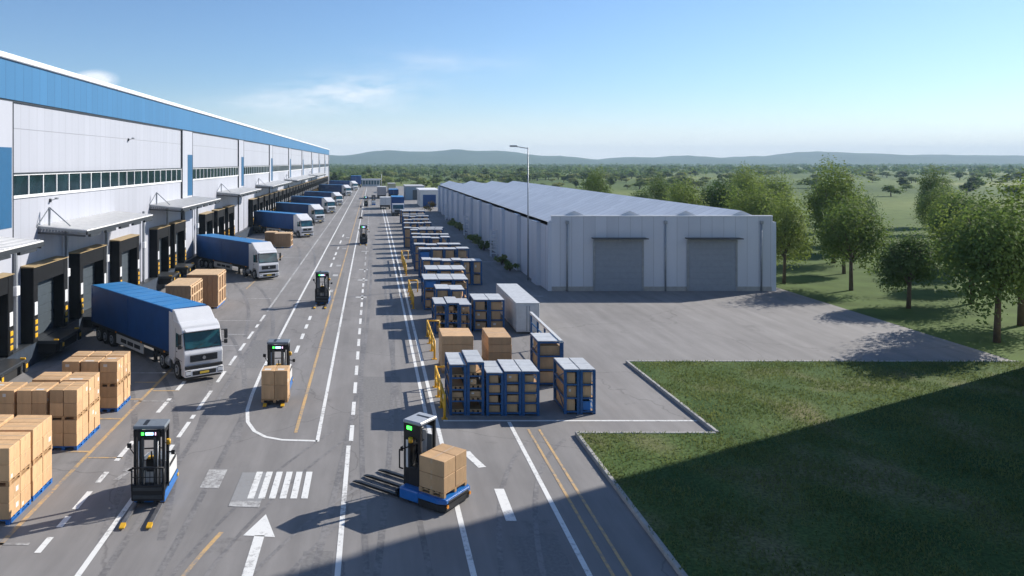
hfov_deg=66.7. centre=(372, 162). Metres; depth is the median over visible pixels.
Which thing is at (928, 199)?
tree
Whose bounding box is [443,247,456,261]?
stillage
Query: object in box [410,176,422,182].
tree
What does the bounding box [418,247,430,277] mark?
stillage
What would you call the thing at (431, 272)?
carton
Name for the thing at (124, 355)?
carton
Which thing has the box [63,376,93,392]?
carton
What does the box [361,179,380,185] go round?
gatehouse
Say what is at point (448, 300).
stillage
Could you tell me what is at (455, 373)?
stillage
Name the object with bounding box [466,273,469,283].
carton
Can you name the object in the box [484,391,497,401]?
carton
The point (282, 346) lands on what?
forklift
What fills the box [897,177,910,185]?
tree
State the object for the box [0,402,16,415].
carton
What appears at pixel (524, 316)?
door
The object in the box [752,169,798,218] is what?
tree
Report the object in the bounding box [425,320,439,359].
safety rail
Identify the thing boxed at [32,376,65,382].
carton
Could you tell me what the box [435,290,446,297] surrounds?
carton
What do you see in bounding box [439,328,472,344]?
carton
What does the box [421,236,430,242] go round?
stillage
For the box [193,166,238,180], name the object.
ribbon window
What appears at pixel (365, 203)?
forklift
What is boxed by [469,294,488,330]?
stillage
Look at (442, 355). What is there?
carton
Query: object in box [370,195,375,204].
forklift
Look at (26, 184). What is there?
ribbon window
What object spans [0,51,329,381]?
warehouse
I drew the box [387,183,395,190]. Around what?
box truck
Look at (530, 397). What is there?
carton
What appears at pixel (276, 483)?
crossing bars
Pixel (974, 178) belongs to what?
tree
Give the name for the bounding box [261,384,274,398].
carton
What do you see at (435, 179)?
tree
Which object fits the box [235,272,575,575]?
asphalt patch
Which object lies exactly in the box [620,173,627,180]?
tree
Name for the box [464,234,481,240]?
shrub
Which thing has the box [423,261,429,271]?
carton
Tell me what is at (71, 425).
carton
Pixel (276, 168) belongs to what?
ribbon window
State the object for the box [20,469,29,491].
carton
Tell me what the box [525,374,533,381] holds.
carton
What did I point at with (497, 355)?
carton
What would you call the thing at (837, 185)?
tree
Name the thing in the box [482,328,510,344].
carton
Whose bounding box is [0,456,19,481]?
carton
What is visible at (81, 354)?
carton
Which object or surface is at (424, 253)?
tote
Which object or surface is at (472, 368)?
carton
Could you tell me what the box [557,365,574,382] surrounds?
carton
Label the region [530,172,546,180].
tree
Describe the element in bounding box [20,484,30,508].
carton
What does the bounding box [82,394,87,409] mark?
carton
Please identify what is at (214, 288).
timber crate
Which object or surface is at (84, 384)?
carton
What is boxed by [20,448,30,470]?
carton
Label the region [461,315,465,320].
carton
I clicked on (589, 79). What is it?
sky
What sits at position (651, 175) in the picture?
tree
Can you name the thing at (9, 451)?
carton
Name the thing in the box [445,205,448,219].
ladder tower
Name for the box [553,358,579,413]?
stillage
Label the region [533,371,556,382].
carton
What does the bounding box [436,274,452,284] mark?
stillage
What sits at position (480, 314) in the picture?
carton
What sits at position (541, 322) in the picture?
steel frame
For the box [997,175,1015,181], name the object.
tree
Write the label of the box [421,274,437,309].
stillage
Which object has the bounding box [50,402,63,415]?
carton
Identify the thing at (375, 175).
tree
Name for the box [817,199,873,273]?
tree
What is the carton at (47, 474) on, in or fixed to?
on the pallet at (42, 489)
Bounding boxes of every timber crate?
[165,278,202,302]
[187,269,225,308]
[265,231,277,245]
[274,232,292,247]
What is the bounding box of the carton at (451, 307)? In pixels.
[449,303,453,310]
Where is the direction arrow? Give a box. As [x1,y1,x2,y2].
[242,515,274,575]
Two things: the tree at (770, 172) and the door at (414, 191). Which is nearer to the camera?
the door at (414, 191)
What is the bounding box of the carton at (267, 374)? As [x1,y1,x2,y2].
[261,365,276,384]
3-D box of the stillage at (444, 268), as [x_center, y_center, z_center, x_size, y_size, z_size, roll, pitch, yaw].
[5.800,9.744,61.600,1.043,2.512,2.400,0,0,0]
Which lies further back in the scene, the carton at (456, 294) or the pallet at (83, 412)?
the carton at (456, 294)
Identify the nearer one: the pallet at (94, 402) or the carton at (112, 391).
the pallet at (94, 402)
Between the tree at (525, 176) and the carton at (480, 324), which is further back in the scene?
the tree at (525, 176)
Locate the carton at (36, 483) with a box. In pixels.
[30,473,42,495]
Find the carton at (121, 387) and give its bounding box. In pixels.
[120,382,122,393]
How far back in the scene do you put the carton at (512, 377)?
33.10 m
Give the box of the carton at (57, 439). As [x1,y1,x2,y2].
[52,433,63,445]
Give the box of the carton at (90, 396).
[88,389,93,404]
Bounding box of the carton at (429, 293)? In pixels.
[423,290,433,296]
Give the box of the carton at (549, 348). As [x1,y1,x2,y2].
[533,339,559,354]
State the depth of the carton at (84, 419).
29.83 m
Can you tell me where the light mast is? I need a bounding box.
[510,145,528,279]
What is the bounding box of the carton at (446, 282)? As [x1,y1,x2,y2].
[438,280,450,284]
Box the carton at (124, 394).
[123,389,126,400]
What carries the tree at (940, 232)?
on the ground at (819, 278)
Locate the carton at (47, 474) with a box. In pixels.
[42,463,51,485]
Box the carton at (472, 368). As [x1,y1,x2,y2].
[464,359,475,371]
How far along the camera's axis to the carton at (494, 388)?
33.10 m
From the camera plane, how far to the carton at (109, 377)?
33.51 m
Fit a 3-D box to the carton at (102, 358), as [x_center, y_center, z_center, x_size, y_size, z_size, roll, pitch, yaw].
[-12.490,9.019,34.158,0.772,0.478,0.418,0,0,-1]
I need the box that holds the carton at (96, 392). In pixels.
[94,384,99,399]
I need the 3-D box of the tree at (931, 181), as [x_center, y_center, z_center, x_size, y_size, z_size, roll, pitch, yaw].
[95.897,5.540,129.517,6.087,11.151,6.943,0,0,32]
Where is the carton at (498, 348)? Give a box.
[482,335,511,351]
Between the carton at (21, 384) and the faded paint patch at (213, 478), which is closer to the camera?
the faded paint patch at (213, 478)
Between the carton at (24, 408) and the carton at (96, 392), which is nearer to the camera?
the carton at (24, 408)
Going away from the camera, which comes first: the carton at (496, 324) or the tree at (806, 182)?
the carton at (496, 324)
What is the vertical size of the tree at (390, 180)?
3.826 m
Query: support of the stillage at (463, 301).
on the yard asphalt
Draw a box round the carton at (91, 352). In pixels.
[76,351,94,353]
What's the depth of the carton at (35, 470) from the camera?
24.90 m
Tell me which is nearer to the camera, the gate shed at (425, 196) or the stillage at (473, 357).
the stillage at (473, 357)
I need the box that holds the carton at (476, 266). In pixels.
[474,262,479,271]
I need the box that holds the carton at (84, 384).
[70,381,87,397]
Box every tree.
[330,172,340,180]
[340,176,349,180]
[368,173,382,177]
[382,171,390,176]
[383,177,394,183]
[394,176,406,181]
[399,172,409,177]
[409,179,432,184]
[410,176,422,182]
[429,177,443,182]
[458,174,468,178]
[461,176,479,181]
[475,173,489,178]
[480,168,490,174]
[506,177,515,182]
[512,171,526,174]
[517,167,524,171]
[521,174,531,180]
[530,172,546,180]
[542,172,553,179]
[552,172,564,179]
[575,172,586,179]
[579,164,613,192]
[606,177,615,184]
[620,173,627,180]
[627,171,637,178]
[628,183,654,198]
[632,180,648,188]
[641,172,673,200]
[641,173,656,177]
[647,167,656,175]
[658,171,672,177]
[661,172,708,205]
[662,177,676,183]
[665,177,696,203]
[674,172,686,175]
[677,176,694,184]
[691,180,704,187]
[696,174,744,208]
[717,177,788,228]
[721,173,731,178]
[725,166,765,189]
[727,160,769,210]
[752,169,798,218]
[757,183,815,283]
[763,170,776,176]
[793,177,822,186]
[798,155,872,262]
[803,181,845,209]
[811,190,901,290]
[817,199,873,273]
[839,192,869,215]
[854,191,884,218]
[864,173,876,175]
[866,176,882,180]
[873,223,944,308]
[878,172,894,177]
[881,184,906,195]
[894,171,911,177]
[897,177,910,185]
[900,184,914,188]
[906,176,920,182]
[910,183,956,231]
[914,163,957,212]
[916,181,958,223]
[917,193,1001,303]
[921,187,970,240]
[922,187,1023,342]
[925,190,988,274]
[926,186,996,219]
[934,207,987,286]
[954,166,1023,325]
[955,171,963,179]
[959,181,977,194]
[963,176,987,185]
[982,172,997,180]
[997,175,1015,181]
[1001,185,1022,193]
[1011,172,1023,180]
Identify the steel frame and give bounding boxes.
[529,312,562,357]
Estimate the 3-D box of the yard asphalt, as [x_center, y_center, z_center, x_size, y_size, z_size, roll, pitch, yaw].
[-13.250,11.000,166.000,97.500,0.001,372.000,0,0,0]
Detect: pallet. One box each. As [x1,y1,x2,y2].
[0,463,30,486]
[0,499,30,524]
[31,444,52,465]
[31,478,52,500]
[52,406,88,419]
[52,435,88,449]
[88,396,99,408]
[88,424,99,437]
[100,378,123,386]
[100,402,123,411]
[261,393,289,402]
[419,480,466,498]
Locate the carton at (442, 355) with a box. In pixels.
[439,346,444,361]
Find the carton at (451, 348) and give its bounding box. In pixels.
[439,338,472,352]
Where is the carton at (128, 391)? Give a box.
[127,386,129,397]
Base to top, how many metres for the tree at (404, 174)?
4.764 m
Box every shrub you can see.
[423,201,435,211]
[453,222,462,230]
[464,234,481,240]
[472,239,483,244]
[478,240,492,249]
[493,254,507,263]
[504,261,519,270]
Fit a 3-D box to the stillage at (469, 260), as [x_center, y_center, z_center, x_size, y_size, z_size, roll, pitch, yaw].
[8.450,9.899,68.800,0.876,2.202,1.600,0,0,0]
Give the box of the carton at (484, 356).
[482,350,496,361]
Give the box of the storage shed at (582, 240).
[438,181,775,290]
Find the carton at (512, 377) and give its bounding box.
[507,374,517,381]
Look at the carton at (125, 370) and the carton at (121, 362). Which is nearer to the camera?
the carton at (121, 362)
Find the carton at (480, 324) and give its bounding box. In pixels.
[472,319,485,328]
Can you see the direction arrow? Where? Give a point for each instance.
(260, 529)
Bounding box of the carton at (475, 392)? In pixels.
[470,389,480,396]
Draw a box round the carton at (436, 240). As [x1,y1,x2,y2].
[433,238,438,243]
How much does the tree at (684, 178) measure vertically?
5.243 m
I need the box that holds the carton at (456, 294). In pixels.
[452,291,460,297]
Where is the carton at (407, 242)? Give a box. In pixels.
[405,238,409,246]
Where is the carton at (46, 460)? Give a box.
[42,449,51,471]
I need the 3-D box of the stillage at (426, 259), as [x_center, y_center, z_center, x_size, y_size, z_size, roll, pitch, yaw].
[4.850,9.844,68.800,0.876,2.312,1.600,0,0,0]
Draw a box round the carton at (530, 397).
[525,394,535,401]
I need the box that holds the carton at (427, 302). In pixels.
[423,299,430,305]
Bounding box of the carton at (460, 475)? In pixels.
[455,465,465,485]
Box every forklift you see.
[119,419,178,528]
[263,339,294,406]
[313,271,331,308]
[352,412,470,511]
[358,225,369,244]
[363,196,367,206]
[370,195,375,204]
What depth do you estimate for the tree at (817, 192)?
120.96 m
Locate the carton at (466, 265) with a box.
[464,262,468,271]
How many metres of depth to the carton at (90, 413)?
30.55 m
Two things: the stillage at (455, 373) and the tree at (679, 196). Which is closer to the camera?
the stillage at (455, 373)
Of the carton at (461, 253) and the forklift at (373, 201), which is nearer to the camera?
the carton at (461, 253)
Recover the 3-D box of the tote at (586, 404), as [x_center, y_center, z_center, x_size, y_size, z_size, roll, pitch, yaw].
[9.367,10.663,34.200,0.411,0.410,1.840,0,0,0]
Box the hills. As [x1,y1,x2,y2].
[329,149,1023,164]
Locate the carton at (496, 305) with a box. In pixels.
[486,301,501,309]
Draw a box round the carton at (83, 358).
[67,357,86,359]
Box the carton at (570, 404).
[556,390,574,409]
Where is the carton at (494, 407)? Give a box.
[484,402,499,411]
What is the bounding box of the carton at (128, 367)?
[127,362,129,373]
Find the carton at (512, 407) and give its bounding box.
[507,404,517,411]
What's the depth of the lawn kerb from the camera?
29.00 m
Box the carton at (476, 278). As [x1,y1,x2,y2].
[474,273,479,283]
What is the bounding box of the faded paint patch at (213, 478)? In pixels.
[200,470,265,507]
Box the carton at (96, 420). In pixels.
[94,412,99,428]
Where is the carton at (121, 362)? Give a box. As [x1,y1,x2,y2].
[104,357,123,368]
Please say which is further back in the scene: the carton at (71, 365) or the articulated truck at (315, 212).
the articulated truck at (315, 212)
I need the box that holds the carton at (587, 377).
[575,372,591,382]
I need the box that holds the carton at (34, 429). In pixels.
[0,422,41,444]
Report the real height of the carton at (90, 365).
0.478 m
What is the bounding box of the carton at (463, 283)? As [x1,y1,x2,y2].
[451,281,465,287]
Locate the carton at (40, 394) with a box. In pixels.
[32,386,52,402]
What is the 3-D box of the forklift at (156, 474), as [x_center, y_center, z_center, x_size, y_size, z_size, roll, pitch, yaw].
[-7.126,9.722,24.526,1.500,2.556,3.612,0,0,-2]
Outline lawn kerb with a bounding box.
[575,361,1018,575]
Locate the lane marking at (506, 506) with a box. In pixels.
[0,188,696,575]
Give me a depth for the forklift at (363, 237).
102.13 m
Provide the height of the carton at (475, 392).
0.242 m
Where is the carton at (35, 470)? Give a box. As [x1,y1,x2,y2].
[30,458,41,480]
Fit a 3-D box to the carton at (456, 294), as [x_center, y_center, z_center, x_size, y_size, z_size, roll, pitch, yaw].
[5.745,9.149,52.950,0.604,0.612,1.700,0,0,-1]
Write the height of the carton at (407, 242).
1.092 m
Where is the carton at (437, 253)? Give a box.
[433,250,441,257]
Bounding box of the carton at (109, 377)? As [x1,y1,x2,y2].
[100,370,119,382]
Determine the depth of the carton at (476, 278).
68.10 m
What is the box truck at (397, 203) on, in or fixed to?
on the yard asphalt
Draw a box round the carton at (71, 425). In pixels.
[64,416,81,432]
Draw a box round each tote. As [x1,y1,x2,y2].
[420,250,428,257]
[423,280,435,287]
[575,399,590,409]
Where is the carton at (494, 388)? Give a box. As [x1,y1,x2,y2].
[484,381,499,392]
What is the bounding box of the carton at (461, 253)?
[458,250,465,257]
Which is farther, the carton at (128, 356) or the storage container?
the storage container
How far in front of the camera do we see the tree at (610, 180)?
326.75 m
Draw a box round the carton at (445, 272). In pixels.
[441,271,450,273]
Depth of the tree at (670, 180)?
337.76 m
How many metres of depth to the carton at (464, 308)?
48.90 m
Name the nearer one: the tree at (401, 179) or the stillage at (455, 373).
the stillage at (455, 373)
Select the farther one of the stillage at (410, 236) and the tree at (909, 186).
the tree at (909, 186)
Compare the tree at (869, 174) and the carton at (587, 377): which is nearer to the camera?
the carton at (587, 377)
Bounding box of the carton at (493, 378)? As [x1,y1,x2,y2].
[484,372,497,382]
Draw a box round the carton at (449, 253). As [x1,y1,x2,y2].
[446,250,453,257]
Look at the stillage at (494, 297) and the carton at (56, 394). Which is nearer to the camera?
the carton at (56, 394)
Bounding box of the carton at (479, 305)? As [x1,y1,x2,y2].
[471,299,484,309]
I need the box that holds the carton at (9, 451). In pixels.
[0,440,19,464]
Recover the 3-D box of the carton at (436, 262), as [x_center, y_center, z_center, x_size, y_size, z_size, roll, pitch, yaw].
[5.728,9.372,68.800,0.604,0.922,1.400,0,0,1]
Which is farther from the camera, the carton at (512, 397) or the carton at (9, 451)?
the carton at (512, 397)
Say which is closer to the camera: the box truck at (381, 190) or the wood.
the box truck at (381, 190)
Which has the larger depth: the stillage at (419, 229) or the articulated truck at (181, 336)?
the stillage at (419, 229)
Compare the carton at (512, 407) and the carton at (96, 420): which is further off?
the carton at (512, 407)
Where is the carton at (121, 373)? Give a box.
[120,368,122,379]
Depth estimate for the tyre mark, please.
26.27 m
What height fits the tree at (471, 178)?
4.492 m
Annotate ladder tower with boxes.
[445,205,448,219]
[463,216,468,234]
[490,230,497,256]
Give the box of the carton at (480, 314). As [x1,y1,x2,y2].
[472,309,485,318]
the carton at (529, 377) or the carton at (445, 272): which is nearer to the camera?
the carton at (529, 377)
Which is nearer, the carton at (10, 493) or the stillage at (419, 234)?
the carton at (10, 493)
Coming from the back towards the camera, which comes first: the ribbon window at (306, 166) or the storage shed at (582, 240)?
the ribbon window at (306, 166)
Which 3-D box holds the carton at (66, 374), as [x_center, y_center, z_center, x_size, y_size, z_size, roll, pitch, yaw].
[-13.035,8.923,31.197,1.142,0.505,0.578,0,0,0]
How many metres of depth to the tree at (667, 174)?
454.00 m
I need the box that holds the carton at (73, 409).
[64,399,82,415]
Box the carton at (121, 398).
[120,392,122,404]
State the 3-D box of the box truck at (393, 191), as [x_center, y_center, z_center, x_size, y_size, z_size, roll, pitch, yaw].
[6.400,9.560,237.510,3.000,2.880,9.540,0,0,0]
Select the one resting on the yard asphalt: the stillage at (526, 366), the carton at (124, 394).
the stillage at (526, 366)
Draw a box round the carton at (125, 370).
[123,364,126,376]
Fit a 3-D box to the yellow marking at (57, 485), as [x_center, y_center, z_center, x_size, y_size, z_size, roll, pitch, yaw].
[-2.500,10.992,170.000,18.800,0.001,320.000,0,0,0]
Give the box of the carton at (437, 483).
[419,471,454,493]
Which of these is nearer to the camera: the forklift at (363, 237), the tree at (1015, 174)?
the forklift at (363, 237)
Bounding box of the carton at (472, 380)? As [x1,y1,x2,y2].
[470,377,475,383]
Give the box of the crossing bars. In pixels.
[247,472,311,497]
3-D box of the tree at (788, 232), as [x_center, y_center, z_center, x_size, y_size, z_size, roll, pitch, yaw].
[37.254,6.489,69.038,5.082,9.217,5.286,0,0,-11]
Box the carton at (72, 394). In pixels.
[64,386,81,402]
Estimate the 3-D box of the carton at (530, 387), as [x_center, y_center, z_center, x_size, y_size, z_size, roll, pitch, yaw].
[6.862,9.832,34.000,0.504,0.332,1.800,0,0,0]
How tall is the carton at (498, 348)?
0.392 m
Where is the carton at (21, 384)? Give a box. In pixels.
[8,382,27,387]
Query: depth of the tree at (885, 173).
543.42 m
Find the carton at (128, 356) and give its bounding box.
[112,351,129,362]
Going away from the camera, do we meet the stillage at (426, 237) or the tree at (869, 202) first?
the stillage at (426, 237)
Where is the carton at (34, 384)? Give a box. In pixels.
[25,382,43,385]
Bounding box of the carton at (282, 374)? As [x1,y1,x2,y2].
[275,365,289,384]
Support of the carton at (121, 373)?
on the pallet at (116, 384)
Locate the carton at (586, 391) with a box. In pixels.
[583,386,590,396]
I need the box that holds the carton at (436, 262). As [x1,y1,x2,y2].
[433,260,439,265]
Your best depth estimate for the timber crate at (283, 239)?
97.80 m
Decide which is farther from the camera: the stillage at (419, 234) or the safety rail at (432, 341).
the stillage at (419, 234)
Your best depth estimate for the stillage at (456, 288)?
52.36 m
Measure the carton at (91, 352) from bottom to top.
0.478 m
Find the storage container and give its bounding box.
[496,284,539,331]
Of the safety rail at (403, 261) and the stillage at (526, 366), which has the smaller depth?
the stillage at (526, 366)
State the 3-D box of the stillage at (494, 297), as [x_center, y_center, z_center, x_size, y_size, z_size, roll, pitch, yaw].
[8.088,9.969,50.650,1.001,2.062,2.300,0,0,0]
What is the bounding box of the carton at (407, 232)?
[405,229,409,236]
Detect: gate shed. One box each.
[403,184,424,199]
[416,188,437,206]
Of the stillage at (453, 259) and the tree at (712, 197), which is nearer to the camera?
the stillage at (453, 259)
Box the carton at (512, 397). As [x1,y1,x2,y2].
[500,387,517,401]
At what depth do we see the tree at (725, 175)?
434.38 m
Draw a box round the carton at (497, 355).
[482,343,511,359]
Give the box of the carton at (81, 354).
[71,353,90,356]
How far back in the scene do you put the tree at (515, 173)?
469.61 m
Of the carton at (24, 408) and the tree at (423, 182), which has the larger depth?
the tree at (423, 182)
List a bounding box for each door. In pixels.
[413,190,416,199]
[519,305,537,330]
[591,237,648,290]
[685,237,743,290]
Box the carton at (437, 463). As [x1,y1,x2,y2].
[419,449,454,477]
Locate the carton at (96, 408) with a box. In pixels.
[94,400,99,416]
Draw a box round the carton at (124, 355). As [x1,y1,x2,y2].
[108,353,126,365]
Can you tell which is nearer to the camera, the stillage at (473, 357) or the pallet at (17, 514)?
the pallet at (17, 514)
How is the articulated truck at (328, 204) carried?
on the yard asphalt
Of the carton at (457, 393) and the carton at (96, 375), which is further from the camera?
the carton at (457, 393)
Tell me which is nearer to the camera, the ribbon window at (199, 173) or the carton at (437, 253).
the carton at (437, 253)
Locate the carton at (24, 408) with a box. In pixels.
[17,403,31,414]
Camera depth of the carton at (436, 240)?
82.40 m
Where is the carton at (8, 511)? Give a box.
[0,493,19,519]
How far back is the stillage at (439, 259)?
68.39 m
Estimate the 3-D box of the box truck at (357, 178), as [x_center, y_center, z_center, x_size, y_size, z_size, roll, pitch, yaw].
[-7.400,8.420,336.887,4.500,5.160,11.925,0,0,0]
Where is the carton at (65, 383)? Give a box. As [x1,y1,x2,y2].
[57,381,74,385]
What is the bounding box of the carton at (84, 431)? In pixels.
[82,423,87,439]
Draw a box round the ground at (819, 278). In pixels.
[346,165,1023,361]
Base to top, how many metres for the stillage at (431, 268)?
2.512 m
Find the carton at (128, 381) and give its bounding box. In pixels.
[127,375,130,387]
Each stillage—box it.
[403,222,410,241]
[404,227,411,247]
[410,229,417,251]
[411,233,420,256]
[412,236,421,263]
[414,243,425,270]
[418,228,426,242]
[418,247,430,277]
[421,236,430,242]
[421,257,431,273]
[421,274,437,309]
[424,265,438,273]
[425,243,437,246]
[426,228,434,242]
[431,247,443,257]
[431,258,441,264]
[432,297,446,333]
[434,284,449,296]
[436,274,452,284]
[437,265,451,273]
[441,258,451,264]
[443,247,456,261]
[444,297,458,327]
[445,352,466,414]
[448,243,460,246]
[448,285,464,297]
[450,258,461,264]
[450,265,465,294]
[450,274,467,298]
[455,247,468,261]
[456,298,471,332]
[460,258,471,284]
[461,350,483,414]
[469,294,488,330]
[470,258,481,284]
[480,361,503,415]
[484,294,504,328]
[497,359,521,415]
[514,359,538,415]
[530,333,563,385]
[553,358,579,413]
[569,358,595,413]
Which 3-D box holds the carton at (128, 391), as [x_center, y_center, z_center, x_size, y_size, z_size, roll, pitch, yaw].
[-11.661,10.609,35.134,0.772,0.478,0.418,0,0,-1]
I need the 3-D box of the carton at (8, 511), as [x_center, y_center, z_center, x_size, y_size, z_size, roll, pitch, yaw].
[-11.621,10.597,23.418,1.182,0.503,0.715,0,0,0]
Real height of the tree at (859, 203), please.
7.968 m
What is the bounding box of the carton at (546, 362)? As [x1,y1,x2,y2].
[533,352,558,368]
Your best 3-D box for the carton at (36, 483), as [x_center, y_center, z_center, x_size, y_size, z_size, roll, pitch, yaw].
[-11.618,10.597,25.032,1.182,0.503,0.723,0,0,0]
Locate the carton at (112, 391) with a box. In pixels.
[100,384,119,397]
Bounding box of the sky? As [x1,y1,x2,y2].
[0,0,1023,158]
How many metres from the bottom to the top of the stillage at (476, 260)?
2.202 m
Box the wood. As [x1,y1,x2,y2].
[329,162,1023,177]
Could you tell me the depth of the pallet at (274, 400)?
34.36 m
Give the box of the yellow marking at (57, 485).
[0,188,631,575]
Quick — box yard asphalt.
[0,186,1011,575]
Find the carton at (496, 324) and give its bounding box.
[486,321,502,327]
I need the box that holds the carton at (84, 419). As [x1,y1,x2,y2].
[82,411,87,427]
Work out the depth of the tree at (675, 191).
133.16 m
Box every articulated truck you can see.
[91,281,227,379]
[196,234,280,278]
[254,210,314,236]
[276,202,325,222]
[291,196,336,212]
[304,191,343,204]
[319,184,351,195]
[329,181,358,190]
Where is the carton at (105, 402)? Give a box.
[100,395,119,407]
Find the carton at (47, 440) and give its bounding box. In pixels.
[42,430,51,451]
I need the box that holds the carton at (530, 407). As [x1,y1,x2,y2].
[525,404,535,411]
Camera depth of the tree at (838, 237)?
64.62 m
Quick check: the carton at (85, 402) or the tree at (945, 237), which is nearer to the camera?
the carton at (85, 402)
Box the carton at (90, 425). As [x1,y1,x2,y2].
[88,418,93,433]
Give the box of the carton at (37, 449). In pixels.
[30,438,42,460]
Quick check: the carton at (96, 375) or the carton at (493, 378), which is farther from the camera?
the carton at (493, 378)
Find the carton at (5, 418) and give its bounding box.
[0,414,13,424]
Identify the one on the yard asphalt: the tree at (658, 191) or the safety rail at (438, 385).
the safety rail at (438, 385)
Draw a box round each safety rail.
[400,250,408,275]
[408,280,417,308]
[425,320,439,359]
[433,365,447,419]
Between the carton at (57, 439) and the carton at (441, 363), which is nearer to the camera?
the carton at (57, 439)
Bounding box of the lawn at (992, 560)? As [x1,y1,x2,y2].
[580,362,1023,575]
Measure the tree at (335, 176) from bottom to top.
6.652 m
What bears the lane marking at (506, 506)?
on the yard asphalt
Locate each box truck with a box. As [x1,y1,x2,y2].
[351,175,360,186]
[377,186,385,197]
[380,196,390,208]
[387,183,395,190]
[388,188,398,195]
[391,195,403,215]
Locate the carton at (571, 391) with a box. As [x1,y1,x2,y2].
[557,378,575,396]
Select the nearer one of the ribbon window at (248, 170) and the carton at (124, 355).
the carton at (124, 355)
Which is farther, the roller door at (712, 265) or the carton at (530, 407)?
the roller door at (712, 265)
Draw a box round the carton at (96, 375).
[70,372,99,387]
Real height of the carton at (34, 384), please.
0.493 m
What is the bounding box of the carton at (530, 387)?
[525,384,535,391]
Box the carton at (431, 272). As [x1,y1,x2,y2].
[425,270,435,273]
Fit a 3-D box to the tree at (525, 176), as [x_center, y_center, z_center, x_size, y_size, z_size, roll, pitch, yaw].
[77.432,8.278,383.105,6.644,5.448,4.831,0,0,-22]
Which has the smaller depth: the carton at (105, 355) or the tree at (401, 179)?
the carton at (105, 355)
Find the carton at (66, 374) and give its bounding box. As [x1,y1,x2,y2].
[39,372,71,377]
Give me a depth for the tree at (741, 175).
138.67 m
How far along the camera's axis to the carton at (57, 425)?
29.04 m
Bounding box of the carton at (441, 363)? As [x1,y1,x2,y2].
[439,354,444,369]
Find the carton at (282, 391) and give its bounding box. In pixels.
[275,380,289,398]
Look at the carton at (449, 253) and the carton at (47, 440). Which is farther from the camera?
the carton at (449, 253)
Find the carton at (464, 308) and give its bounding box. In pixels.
[461,306,468,311]
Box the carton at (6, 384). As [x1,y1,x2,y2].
[0,382,12,386]
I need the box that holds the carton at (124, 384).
[123,379,126,390]
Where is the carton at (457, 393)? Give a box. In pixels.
[452,391,462,396]
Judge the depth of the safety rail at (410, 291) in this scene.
60.80 m
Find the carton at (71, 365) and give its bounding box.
[62,359,82,371]
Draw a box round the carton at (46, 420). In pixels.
[9,415,51,436]
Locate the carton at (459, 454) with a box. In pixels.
[432,443,465,470]
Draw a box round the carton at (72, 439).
[64,429,81,445]
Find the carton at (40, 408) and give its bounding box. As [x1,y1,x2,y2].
[32,401,49,414]
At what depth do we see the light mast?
70.96 m
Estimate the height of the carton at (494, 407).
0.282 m
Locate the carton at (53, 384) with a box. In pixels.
[40,382,58,387]
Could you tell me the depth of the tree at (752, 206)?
80.17 m
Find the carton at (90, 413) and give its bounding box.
[88,406,93,421]
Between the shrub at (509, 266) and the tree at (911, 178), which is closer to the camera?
the shrub at (509, 266)
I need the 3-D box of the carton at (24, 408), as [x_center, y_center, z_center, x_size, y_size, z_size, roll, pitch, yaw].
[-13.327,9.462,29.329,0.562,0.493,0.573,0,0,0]
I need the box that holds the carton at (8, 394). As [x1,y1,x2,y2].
[0,386,20,402]
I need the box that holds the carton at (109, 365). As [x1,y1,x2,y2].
[100,359,119,371]
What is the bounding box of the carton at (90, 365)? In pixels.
[81,359,101,371]
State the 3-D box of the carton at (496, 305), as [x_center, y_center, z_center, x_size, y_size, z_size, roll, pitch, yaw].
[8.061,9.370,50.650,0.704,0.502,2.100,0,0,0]
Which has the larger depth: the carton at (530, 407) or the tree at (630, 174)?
the tree at (630, 174)
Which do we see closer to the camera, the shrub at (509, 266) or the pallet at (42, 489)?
the pallet at (42, 489)
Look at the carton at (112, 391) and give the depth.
33.51 m
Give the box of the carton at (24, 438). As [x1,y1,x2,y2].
[0,432,30,454]
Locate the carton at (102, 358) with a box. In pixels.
[86,357,104,359]
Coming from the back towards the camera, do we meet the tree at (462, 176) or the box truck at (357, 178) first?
the tree at (462, 176)
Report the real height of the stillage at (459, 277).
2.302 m
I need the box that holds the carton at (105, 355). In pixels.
[89,353,108,357]
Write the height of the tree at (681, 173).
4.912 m
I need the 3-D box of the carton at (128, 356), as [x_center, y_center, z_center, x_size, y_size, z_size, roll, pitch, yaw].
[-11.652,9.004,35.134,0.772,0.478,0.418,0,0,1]
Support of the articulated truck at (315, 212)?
on the yard asphalt
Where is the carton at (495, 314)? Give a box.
[486,311,500,318]
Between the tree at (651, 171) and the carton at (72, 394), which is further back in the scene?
the tree at (651, 171)
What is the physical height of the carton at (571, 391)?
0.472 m
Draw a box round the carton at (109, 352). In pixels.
[94,351,111,353]
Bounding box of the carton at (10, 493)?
[0,478,19,502]
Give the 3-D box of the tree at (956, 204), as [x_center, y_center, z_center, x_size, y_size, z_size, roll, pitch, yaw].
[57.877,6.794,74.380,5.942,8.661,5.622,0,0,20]
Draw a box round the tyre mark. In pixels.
[96,236,565,575]
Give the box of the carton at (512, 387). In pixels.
[507,384,517,391]
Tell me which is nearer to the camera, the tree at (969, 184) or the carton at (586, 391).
the carton at (586, 391)
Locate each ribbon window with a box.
[14,168,181,198]
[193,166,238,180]
[244,165,269,174]
[273,165,288,171]
[291,164,301,170]
[304,164,311,168]
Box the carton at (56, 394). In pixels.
[50,386,68,402]
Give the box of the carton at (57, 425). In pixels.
[52,418,63,432]
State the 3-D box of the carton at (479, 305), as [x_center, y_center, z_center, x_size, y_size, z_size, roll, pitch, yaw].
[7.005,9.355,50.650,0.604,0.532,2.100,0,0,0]
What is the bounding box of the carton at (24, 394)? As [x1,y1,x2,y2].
[17,386,37,402]

